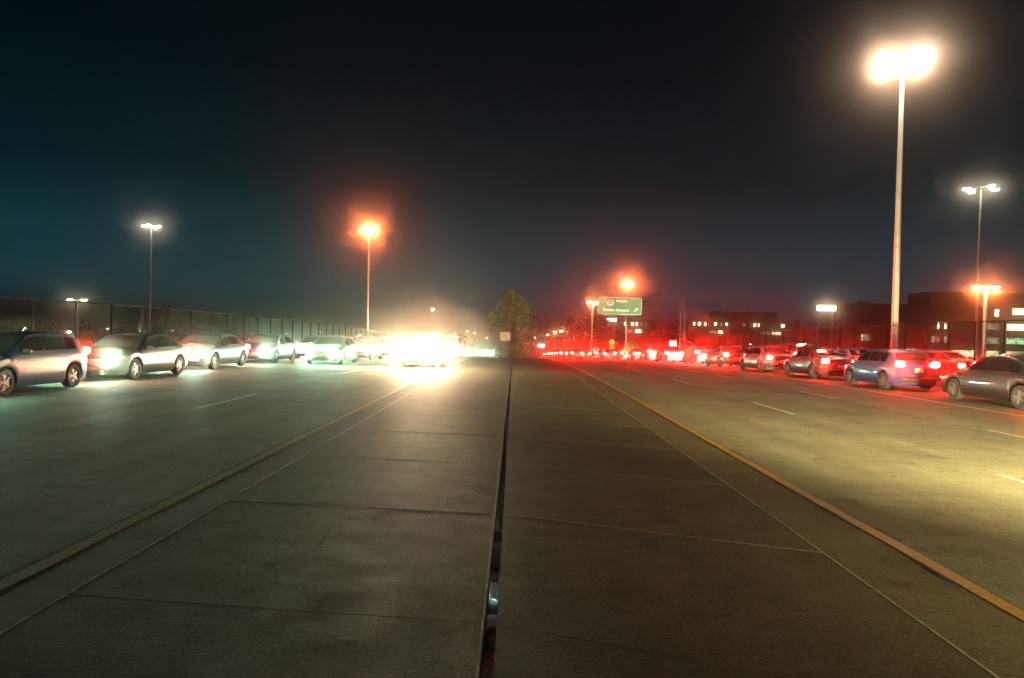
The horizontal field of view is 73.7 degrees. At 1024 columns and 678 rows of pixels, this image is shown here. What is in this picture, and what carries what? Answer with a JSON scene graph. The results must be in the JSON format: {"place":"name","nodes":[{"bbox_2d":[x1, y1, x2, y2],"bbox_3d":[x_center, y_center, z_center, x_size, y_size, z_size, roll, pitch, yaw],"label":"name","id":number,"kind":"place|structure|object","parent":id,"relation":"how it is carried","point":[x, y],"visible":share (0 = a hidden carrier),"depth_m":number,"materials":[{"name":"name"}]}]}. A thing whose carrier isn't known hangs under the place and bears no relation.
{"place":"outdoors","nodes":[
{"label":"outdoors","id":0,"kind":"place"},
{"bbox_2d":[0,325,817,468],"bbox_3d":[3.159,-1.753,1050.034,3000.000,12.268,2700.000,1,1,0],"label":"ground","id":1,"kind":"structure","parent":0,"point":[493,342],"depth_m":1143.39,"materials":[{"name":"black plant"}]},
{"bbox_2d":[0,322,24,330],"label":"tree","id":2,"kind":"object","parent":1,"relation":"on","point":[13,328],"visible":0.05,"depth_m":119.07,"materials":[{"name":"green plant"}]},
{"bbox_2d":[0,324,53,331],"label":"office building","id":3,"kind":"structure","parent":1,"relation":"on","point":[24,325],"depth_m":235.61,"materials":[{"name":"beige"}]},
{"bbox_2d":[17,320,70,333],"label":"tree","id":4,"kind":"object","parent":1,"relation":"on","point":[44,327],"visible":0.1,"depth_m":130.40,"materials":[{"name":"green plant"}]},
{"bbox_2d":[66,298,87,311],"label":"twin street lamp","id":5,"kind":"object","parent":1,"relation":"on","point":[84,299],"visible":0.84,"depth_m":70.04,"materials":[{"name":"metal"}]},
{"bbox_2d":[68,320,107,345],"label":"tree","id":6,"kind":"object","parent":1,"relation":"on","point":[81,329],"visible":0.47,"depth_m":128.19,"materials":[{"name":"green plant"}]},
{"bbox_2d":[109,327,139,332],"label":"tree","id":7,"kind":"object","parent":1,"relation":"on","point":[117,329],"visible":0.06,"depth_m":140.14,"materials":[{"name":"green plant"}]},
{"bbox_2d":[141,223,160,332],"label":"mast light","id":8,"kind":"object","parent":1,"relation":"on","point":[153,226],"visible":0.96,"depth_m":126.98,"materials":[{"name":"metal"}]},
{"bbox_2d":[138,324,183,341],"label":"tree","id":9,"kind":"object","parent":1,"relation":"on","point":[179,339],"visible":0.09,"depth_m":140.54,"materials":[{"name":"green plant"}]},
{"bbox_2d":[169,325,215,340],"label":"tree","id":10,"kind":"object","parent":1,"relation":"on","point":[196,331],"visible":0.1,"depth_m":148.78,"materials":[{"name":"green plant"}]},
{"bbox_2d":[213,324,256,340],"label":"tree","id":11,"kind":"object","parent":1,"relation":"on","point":[234,331],"visible":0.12,"depth_m":159.51,"materials":[{"name":"green plant"}]},
{"bbox_2d":[0,355,474,576],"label":"roadway","id":12,"kind":"structure","parent":1,"relation":"on","point":[103,461],"depth_m":11.43,"materials":[{"name":"concrete"}]},
{"bbox_2d":[0,330,89,395],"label":"car","id":13,"kind":"object","parent":12,"relation":"on","point":[28,358],"visible":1,"depth_m":17.23,"materials":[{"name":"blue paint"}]},
{"bbox_2d":[85,332,189,379],"bbox_3d":[-12.716,0.511,22.912,2.140,1.470,4.860,1,0,0],"label":"car","id":14,"kind":"object","parent":12,"relation":"on","point":[132,355],"visible":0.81,"depth_m":22.05,"materials":[{"name":"silver paint"}]},
{"bbox_2d":[0,360,304,396],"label":"edge line","id":15,"kind":"object","parent":12,"relation":"on","point":[128,380],"visible":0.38,"depth_m":20.49,"materials":[{"name":"white paint"}]},
{"bbox_2d":[179,333,249,368],"bbox_3d":[-12.861,0.469,28.997,2.140,1.470,4.860,1,0,0],"label":"car","id":16,"kind":"object","parent":12,"relation":"on","point":[212,350],"visible":0.81,"depth_m":28.20,"materials":[{"name":"grey paint"}]},
{"bbox_2d":[243,334,298,362],"bbox_3d":[-12.813,0.458,36.007,2.140,1.470,4.860,1,0,0],"label":"car","id":17,"kind":"object","parent":12,"relation":"on","point":[273,348],"visible":0.87,"depth_m":35.03,"materials":[{"name":"blue paint"}]},
{"bbox_2d":[196,361,402,407],"bbox_3d":[-6.710,1.716,28.491,0.122,0.763,76.500,1,1,0],"label":"lane line","id":18,"kind":"object","parent":12,"relation":"on","point":[250,395],"visible":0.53,"depth_m":16.46,"materials":[{"name":"white paint"}]},
{"bbox_2d":[296,335,322,358],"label":"car","id":19,"kind":"object","parent":12,"relation":"on","point":[303,346],"visible":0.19,"depth_m":42.17,"materials":[{"name":"black paint"}]},
{"bbox_2d":[305,335,358,364],"bbox_3d":[-9.419,0.541,36.041,2.140,1.470,4.860,1,0,0],"label":"car","id":20,"kind":"object","parent":12,"relation":"on","point":[341,350],"visible":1,"depth_m":34.81,"materials":[{"name":"green paint"}]},
{"bbox_2d":[352,336,383,360],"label":"car","id":21,"kind":"object","parent":12,"relation":"on","point":[370,348],"visible":0.62,"depth_m":42.24,"materials":[{"name":"black paint"}]},
{"bbox_2d":[378,338,402,357],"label":"car","id":22,"kind":"object","parent":12,"relation":"on","point":[392,347],"visible":0.56,"depth_m":49.40,"materials":[{"name":"red paint"}]},
{"bbox_2d":[397,338,409,355],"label":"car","id":23,"kind":"object","parent":12,"relation":"on","point":[402,340],"visible":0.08,"depth_m":56.51,"materials":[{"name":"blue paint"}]},
{"bbox_2d":[403,332,448,367],"bbox_3d":[-4.360,0.525,35.226,2.220,1.750,4.910,1,0,0],"label":"car","id":24,"kind":"object","parent":12,"relation":"on","point":[428,348],"visible":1,"depth_m":33.44,"materials":[{"name":"silver metal"}]},
{"bbox_2d":[446,339,452,360],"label":"car","id":25,"kind":"object","parent":12,"relation":"on","point":[450,350],"visible":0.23,"depth_m":43.75,"materials":[{"name":"grey paint"}]},
{"bbox_2d":[445,335,462,358],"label":"car","id":26,"kind":"object","parent":12,"relation":"on","point":[456,342],"visible":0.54,"depth_m":51.27,"materials":[{"name":"white paint"}]},
{"bbox_2d":[0,357,482,631],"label":"gutter strip","id":27,"kind":"object","parent":1,"relation":"on","point":[26,597],"visible":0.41,"depth_m":5.99,"materials":[{"name":"concrete"}]},
{"bbox_2d":[0,363,464,633],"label":"seam","id":28,"kind":"object","parent":27,"relation":"on","point":[169,533],"visible":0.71,"depth_m":5.54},
{"bbox_2d":[0,357,476,590],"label":"yellow line","id":29,"kind":"object","parent":27,"relation":"on","point":[37,567],"visible":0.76,"depth_m":6.50,"materials":[{"name":"paint"}]},
{"bbox_2d":[361,225,377,335],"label":"mast light","id":30,"kind":"object","parent":1,"relation":"on","point":[368,227],"visible":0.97,"depth_m":81.89,"materials":[{"name":"metal"}]},
{"bbox_2d":[450,331,474,348],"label":"tree","id":31,"kind":"object","parent":1,"relation":"on","point":[462,338],"visible":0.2,"depth_m":260.35,"materials":[{"name":"green plant"}]},
{"bbox_2d":[0,357,995,677],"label":"median","id":32,"kind":"object","parent":1,"relation":"on","point":[394,503],"visible":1,"depth_m":5.01,"materials":[{"name":"concrete"}]},
{"bbox_2d":[475,360,511,677],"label":"joint edge angle","id":33,"kind":"object","parent":32,"relation":"on","point":[480,653],"visible":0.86,"depth_m":5.06,"materials":[{"name":"metal"}]},
{"bbox_2d":[493,346,505,356],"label":"shrub","id":34,"kind":"object","parent":1,"relation":"on","point":[498,351],"visible":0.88,"depth_m":130.66,"materials":[{"name":"green plant"}]},
{"bbox_2d":[500,332,509,340],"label":"blank sign","id":35,"kind":"object","parent":1,"relation":"on","point":[504,336],"visible":0.9,"depth_m":100.00,"materials":[{"name":"metal"}]},
{"bbox_2d":[487,288,529,357],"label":"tree","id":36,"kind":"object","parent":1,"relation":"on","point":[507,315],"visible":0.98,"depth_m":109.14,"materials":[{"name":"green plant"}]},
{"bbox_2d":[501,344,518,357],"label":"shrub","id":37,"kind":"object","parent":1,"relation":"on","point":[506,351],"visible":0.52,"depth_m":127.84,"materials":[{"name":"green plant"}]},
{"bbox_2d":[512,339,528,357],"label":"shrub","id":38,"kind":"object","parent":1,"relation":"on","point":[520,343],"visible":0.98,"depth_m":121.97,"materials":[{"name":"green plant"}]},
{"bbox_2d":[510,310,539,357],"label":"tree","id":39,"kind":"object","parent":1,"relation":"on","point":[534,325],"visible":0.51,"depth_m":134.61,"materials":[{"name":"green plant"}]},
{"bbox_2d":[520,341,535,357],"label":"shrub","id":40,"kind":"object","parent":1,"relation":"on","point":[532,347],"visible":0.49,"depth_m":139.66,"materials":[{"name":"green plant"}]},
{"bbox_2d":[522,330,554,356],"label":"tree","id":41,"kind":"object","parent":1,"relation":"on","point":[533,339],"visible":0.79,"depth_m":278.62,"materials":[{"name":"green plant"}]},
{"bbox_2d":[555,315,590,350],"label":"tree","id":42,"kind":"object","parent":1,"relation":"on","point":[577,340],"visible":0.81,"depth_m":188.59,"materials":[{"name":"green plant"}]},
{"bbox_2d":[570,314,606,349],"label":"tree","id":43,"kind":"object","parent":1,"relation":"on","point":[599,332],"visible":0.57,"depth_m":198.40,"materials":[{"name":"green plant"}]},
{"bbox_2d":[587,301,597,358],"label":"twin street lamp","id":44,"kind":"object","parent":1,"relation":"on","point":[592,323],"visible":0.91,"depth_m":117.88,"materials":[{"name":"metal"}]},
{"bbox_2d":[585,314,617,348],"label":"tree","id":45,"kind":"object","parent":1,"relation":"on","point":[606,320],"visible":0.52,"depth_m":208.31,"materials":[{"name":"green plant"}]},
{"bbox_2d":[622,281,632,348],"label":"mast light","id":46,"kind":"object","parent":1,"relation":"on","point":[627,282],"visible":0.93,"depth_m":132.78,"materials":[{"name":"metal"}]},
{"bbox_2d":[622,341,637,360],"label":"shrub","id":47,"kind":"object","parent":1,"relation":"on","point":[631,345],"visible":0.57,"depth_m":83.83,"materials":[{"name":"green plant"}]},
{"bbox_2d":[604,317,657,360],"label":"office building","id":48,"kind":"structure","parent":1,"relation":"on","point":[634,327],"depth_m":339.79,"materials":[{"name":"beige"}]},
{"bbox_2d":[629,325,672,347],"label":"tree","id":49,"kind":"object","parent":1,"relation":"on","point":[651,335],"visible":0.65,"depth_m":239.09,"materials":[{"name":"green plant"}]},
{"bbox_2d":[642,301,685,361],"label":"cantilever sign structure","id":50,"kind":"object","parent":1,"relation":"on","point":[680,312],"visible":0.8,"depth_m":80.38,"materials":[{"name":"metal"}]},
{"bbox_2d":[598,297,641,314],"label":"highway sign","id":51,"kind":"object","parent":50,"relation":"attached to","point":[619,305],"visible":1,"depth_m":79.91,"materials":[{"name":"green"}]},
{"bbox_2d":[656,323,697,348],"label":"tree","id":52,"kind":"object","parent":1,"relation":"on","point":[676,331],"visible":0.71,"depth_m":228.01,"materials":[{"name":"green plant"}]},
{"bbox_2d":[681,311,800,348],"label":"office building","id":53,"kind":"structure","parent":1,"relation":"on","point":[712,328],"depth_m":319.65,"materials":[{"name":"beige"}]},
{"bbox_2d":[538,358,1023,677],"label":"gutter strip","id":54,"kind":"object","parent":1,"relation":"on","point":[987,634],"visible":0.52,"depth_m":5.61,"materials":[{"name":"concrete"}]},
{"bbox_2d":[549,361,999,677],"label":"seam","id":55,"kind":"object","parent":54,"relation":"on","point":[985,668],"visible":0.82,"depth_m":5.17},
{"bbox_2d":[551,359,1023,620],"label":"yellow line","id":56,"kind":"object","parent":54,"relation":"on","point":[950,575],"visible":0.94,"depth_m":6.30,"materials":[{"name":"paint"}]},
{"bbox_2d":[552,359,1023,609],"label":"roadway","id":57,"kind":"structure","parent":1,"relation":"on","point":[916,474],"depth_m":11.76,"materials":[{"name":"concrete"}]},
{"bbox_2d":[12,371,1016,677],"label":"grit","id":58,"kind":"object","parent":57,"relation":"on","point":[346,555],"visible":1,"depth_m":7.08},
{"bbox_2d":[639,344,661,361],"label":"car","id":59,"kind":"object","parent":57,"relation":"on","point":[647,352],"visible":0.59,"depth_m":70.08,"materials":[{"name":"green paint"}]},
{"bbox_2d":[655,346,683,362],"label":"car","id":60,"kind":"object","parent":57,"relation":"on","point":[672,353],"visible":1,"depth_m":61.98,"materials":[{"name":"blue paint"}]},
{"bbox_2d":[669,341,676,346],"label":"speed sign","id":61,"kind":"object","parent":57,"relation":"on","point":[673,343],"visible":0.62,"depth_m":65.95,"materials":[{"name":"metal"}]},
{"bbox_2d":[682,345,712,364],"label":"car","id":62,"kind":"object","parent":57,"relation":"on","point":[692,354],"visible":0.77,"depth_m":53.59,"materials":[{"name":"red paint"}]},
{"bbox_2d":[705,346,744,366],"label":"car","id":63,"kind":"object","parent":57,"relation":"on","point":[720,356],"visible":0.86,"depth_m":45.70,"materials":[{"name":"red paint"}]},
{"bbox_2d":[739,346,792,371],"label":"car","id":64,"kind":"object","parent":57,"relation":"on","point":[763,358],"visible":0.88,"depth_m":38.18,"materials":[{"name":"grey paint"}]},
{"bbox_2d":[778,343,816,354],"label":"car","id":65,"kind":"object","parent":57,"relation":"on","point":[793,348],"visible":0.13,"depth_m":42.81,"materials":[{"name":"red paint"}]},
{"bbox_2d":[596,361,1023,482],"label":"lane line","id":66,"kind":"object","parent":57,"relation":"on","point":[1008,477],"visible":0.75,"depth_m":16.39,"materials":[{"name":"white paint"}]},
{"bbox_2d":[783,347,852,378],"bbox_3d":[14.920,1.137,33.326,2.140,1.470,4.860,1,0,0],"label":"car","id":67,"kind":"object","parent":57,"relation":"on","point":[814,362],"visible":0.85,"depth_m":31.89,"materials":[{"name":"black paint"}]},
{"bbox_2d":[626,361,1023,437],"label":"lane line","id":68,"kind":"object","parent":57,"relation":"on","point":[837,398],"visible":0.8,"depth_m":14.11,"materials":[{"name":"white paint"}]},
{"bbox_2d":[662,362,1021,415],"bbox_3d":[12.841,2.357,31.935,0.142,1.161,91.900,1,1,0],"label":"edge line","id":69,"kind":"object","parent":57,"relation":"on","point":[886,393],"visible":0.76,"depth_m":22.48,"materials":[{"name":"white paint"}]},
{"bbox_2d":[838,348,868,357],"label":"car","id":70,"kind":"object","parent":57,"relation":"on","point":[854,352],"visible":0.09,"depth_m":35.73,"materials":[{"name":"grey paint"}]},
{"bbox_2d":[843,349,939,389],"bbox_3d":[14.754,1.130,26.844,2.080,1.520,4.310,1,0,0],"label":"car","id":71,"kind":"object","parent":57,"relation":"on","point":[884,368],"visible":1,"depth_m":25.26,"materials":[{"name":"blue paint"}]},
{"bbox_2d":[919,350,964,381],"bbox_3d":[18.043,1.219,30.737,2.140,1.470,4.860,1,0,0],"label":"car","id":72,"kind":"object","parent":57,"relation":"on","point":[948,365],"visible":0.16,"depth_m":28.40,"materials":[{"name":"red paint"}]},
{"bbox_2d":[930,350,974,366],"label":"car","id":73,"kind":"object","parent":57,"relation":"on","point":[959,358],"visible":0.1,"depth_m":33.09,"materials":[{"name":"red paint"}]},
{"bbox_2d":[939,355,1023,408],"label":"car","id":74,"kind":"object","parent":57,"relation":"on","point":[998,377],"visible":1,"depth_m":20.02,"materials":[{"name":"black paint"}]},
{"bbox_2d":[816,305,835,347],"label":"billboard","id":75,"kind":"object","parent":1,"relation":"on","point":[819,308],"visible":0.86,"depth_m":171.77,"materials":[{"name":"beige"}]},
{"bbox_2d":[874,44,933,348],"bbox_3d":[24.704,-4.325,43.878,3.142,27.734,3.142,2,1,25],"label":"mast light","id":76,"kind":"object","parent":1,"relation":"on","point":[888,57],"visible":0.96,"depth_m":43.71,"materials":[{"name":"metal"}]},
{"bbox_2d":[819,291,1023,359],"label":"office building","id":77,"kind":"structure","parent":1,"relation":"on","point":[931,307],"depth_m":181.63,"materials":[{"name":"beige"}]},
{"bbox_2d":[843,320,849,325],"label":"window","id":78,"kind":"structure","parent":77,"relation":"in","point":[845,322],"depth_m":181.52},
{"bbox_2d":[863,334,871,340],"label":"window","id":79,"kind":"structure","parent":77,"relation":"in","point":[865,336],"depth_m":181.57,"materials":[{"name":"grey"}]},
{"bbox_2d":[884,307,890,312],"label":"window","id":80,"kind":"structure","parent":77,"relation":"in","point":[886,309],"depth_m":181.48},
{"bbox_2d":[953,323,970,329],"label":"window","id":81,"kind":"structure","parent":77,"relation":"in","point":[960,324],"depth_m":181.43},
{"bbox_2d":[953,350,973,356],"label":"window","id":82,"kind":"structure","parent":77,"relation":"in","point":[962,352],"depth_m":181.52,"materials":[{"name":"yellow"}]},
{"bbox_2d":[956,336,973,342],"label":"window","id":83,"kind":"structure","parent":77,"relation":"in","point":[959,337],"depth_m":181.48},
{"bbox_2d":[979,309,988,315],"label":"window","id":84,"kind":"structure","parent":77,"relation":"in","point":[980,310],"depth_m":181.39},
{"bbox_2d":[981,350,998,356],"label":"window","id":85,"kind":"structure","parent":77,"relation":"in","point":[991,353],"depth_m":181.48,"materials":[{"name":"yellow"}]},
{"bbox_2d":[982,323,999,329],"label":"window","id":86,"kind":"structure","parent":77,"relation":"in","point":[997,325],"depth_m":181.43,"materials":[{"name":"beige"}]},
{"bbox_2d":[986,337,999,343],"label":"window","id":87,"kind":"structure","parent":77,"relation":"in","point":[997,342],"depth_m":181.48,"materials":[{"name":"grey"}]},
{"bbox_2d":[1005,338,1023,344],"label":"window","id":88,"kind":"structure","parent":77,"relation":"in","point":[1021,339],"depth_m":181.43,"materials":[{"name":"green"}]},
{"bbox_2d":[1006,324,1023,330],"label":"window","id":89,"kind":"structure","parent":77,"relation":"in","point":[1010,326],"depth_m":181.39,"materials":[{"name":"beige"}]},
{"bbox_2d":[1012,308,1023,314],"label":"lit wall sign","id":90,"kind":"object","parent":77,"relation":"attached to","point":[1018,311],"visible":1,"depth_m":180.46,"materials":[{"name":"beige"}]},
{"bbox_2d":[962,183,999,361],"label":"mast light","id":91,"kind":"object","parent":1,"relation":"on","point":[973,190],"visible":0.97,"depth_m":91.58,"materials":[{"name":"metal"}]},
{"bbox_2d":[971,284,1000,357],"bbox_3d":[28.924,3.095,41.941,1.640,12.946,0.336,1,1,0],"label":"twin street lamp","id":92,"kind":"object","parent":1,"relation":"on","point":[985,288],"visible":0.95,"depth_m":41.81,"materials":[{"name":"metal"}]},
{"bbox_2d":[481,469,505,677],"bbox_3d":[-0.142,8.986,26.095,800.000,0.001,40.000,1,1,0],"label":"road","id":93,"kind":"structure","parent":0,"point":[488,664],"depth_m":25.59,"materials":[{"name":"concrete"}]},
{"bbox_2d":[484,582,498,650],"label":"car","id":94,"kind":"object","parent":93,"relation":"on","point":[490,634],"visible":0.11,"depth_m":19.77,"materials":[{"name":"silver metal"}]},
{"bbox_2d":[492,518,502,567],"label":"car","id":95,"kind":"object","parent":93,"relation":"on","point":[497,547],"visible":0.02,"depth_m":26.19,"materials":[{"name":"grey paint"}]},
{"bbox_2d":[0,0,1023,343],"label":"sky","id":96,"kind":"structure","parent":0,"point":[706,155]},
{"bbox_2d":[520,356,670,361],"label":"road","id":97,"kind":"structure","parent":0,"point":[581,359],"depth_m":111.79,"materials":[{"name":"asphalt"}]},
{"bbox_2d":[553,349,562,358],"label":"car","id":98,"kind":"object","parent":97,"relation":"on","point":[555,353],"visible":0.57,"depth_m":127.64,"materials":[{"name":"red paint"}]},
{"bbox_2d":[562,350,569,358],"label":"car","id":99,"kind":"object","parent":97,"relation":"on","point":[565,354],"visible":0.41,"depth_m":106.01,"materials":[{"name":"green paint"}]},
{"bbox_2d":[568,349,582,358],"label":"car","id":100,"kind":"object","parent":97,"relation":"on","point":[575,353],"visible":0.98,"depth_m":93.80,"materials":[{"name":"grey paint"}]},
{"bbox_2d":[592,349,605,359],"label":"car","id":101,"kind":"object","parent":97,"relation":"on","point":[595,355],"visible":0.43,"depth_m":116.10,"materials":[{"name":"black paint"}]},
{"bbox_2d":[600,349,612,359],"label":"car","id":102,"kind":"object","parent":97,"relation":"on","point":[604,353],"visible":0.66,"depth_m":106.72,"materials":[{"name":"grey paint"}]},
{"bbox_2d":[609,350,624,359],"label":"car","id":103,"kind":"object","parent":97,"relation":"on","point":[614,353],"visible":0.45,"depth_m":96.96,"materials":[{"name":"red paint"}]},
{"bbox_2d":[616,349,627,359],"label":"car","id":104,"kind":"object","parent":97,"relation":"on","point":[620,354],"visible":0.55,"depth_m":87.88,"materials":[{"name":"green paint"}]},
{"bbox_2d":[627,348,644,360],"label":"car","id":105,"kind":"object","parent":97,"relation":"on","point":[632,354],"visible":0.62,"depth_m":79.16,"materials":[{"name":"red paint"}]},
{"bbox_3d":[23.132,2.138,32.692,0.440,2.133,91.485,1,1,0],"label":"parapet","id":106,"kind":"object","parent":97,"relation":"on","visible":0},
{"bbox_2d":[719,320,1023,360],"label":"chain link fence","id":107,"kind":"object","parent":106,"relation":"on","point":[760,340],"visible":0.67,"depth_m":41.03,"materials":[{"name":"black metal"}]},
{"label":"far left road","id":108,"kind":"structure","parent":0,"visible":0},
{"bbox_2d":[478,350,485,356],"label":"car","id":109,"kind":"object","parent":108,"relation":"on","point":[481,352],"visible":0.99,"depth_m":160.71,"materials":[{"name":"silver metal"}]},
{"bbox_3d":[-14.517,1.217,32.804,0.440,2.133,91.485,1,1,0],"label":"parapet","id":110,"kind":"object","parent":108,"relation":"on","visible":0},
{"bbox_2d":[0,296,385,345],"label":"chain link fence","id":111,"kind":"object","parent":110,"relation":"on","point":[170,316],"visible":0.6,"depth_m":28.69,"materials":[{"name":"black metal"}]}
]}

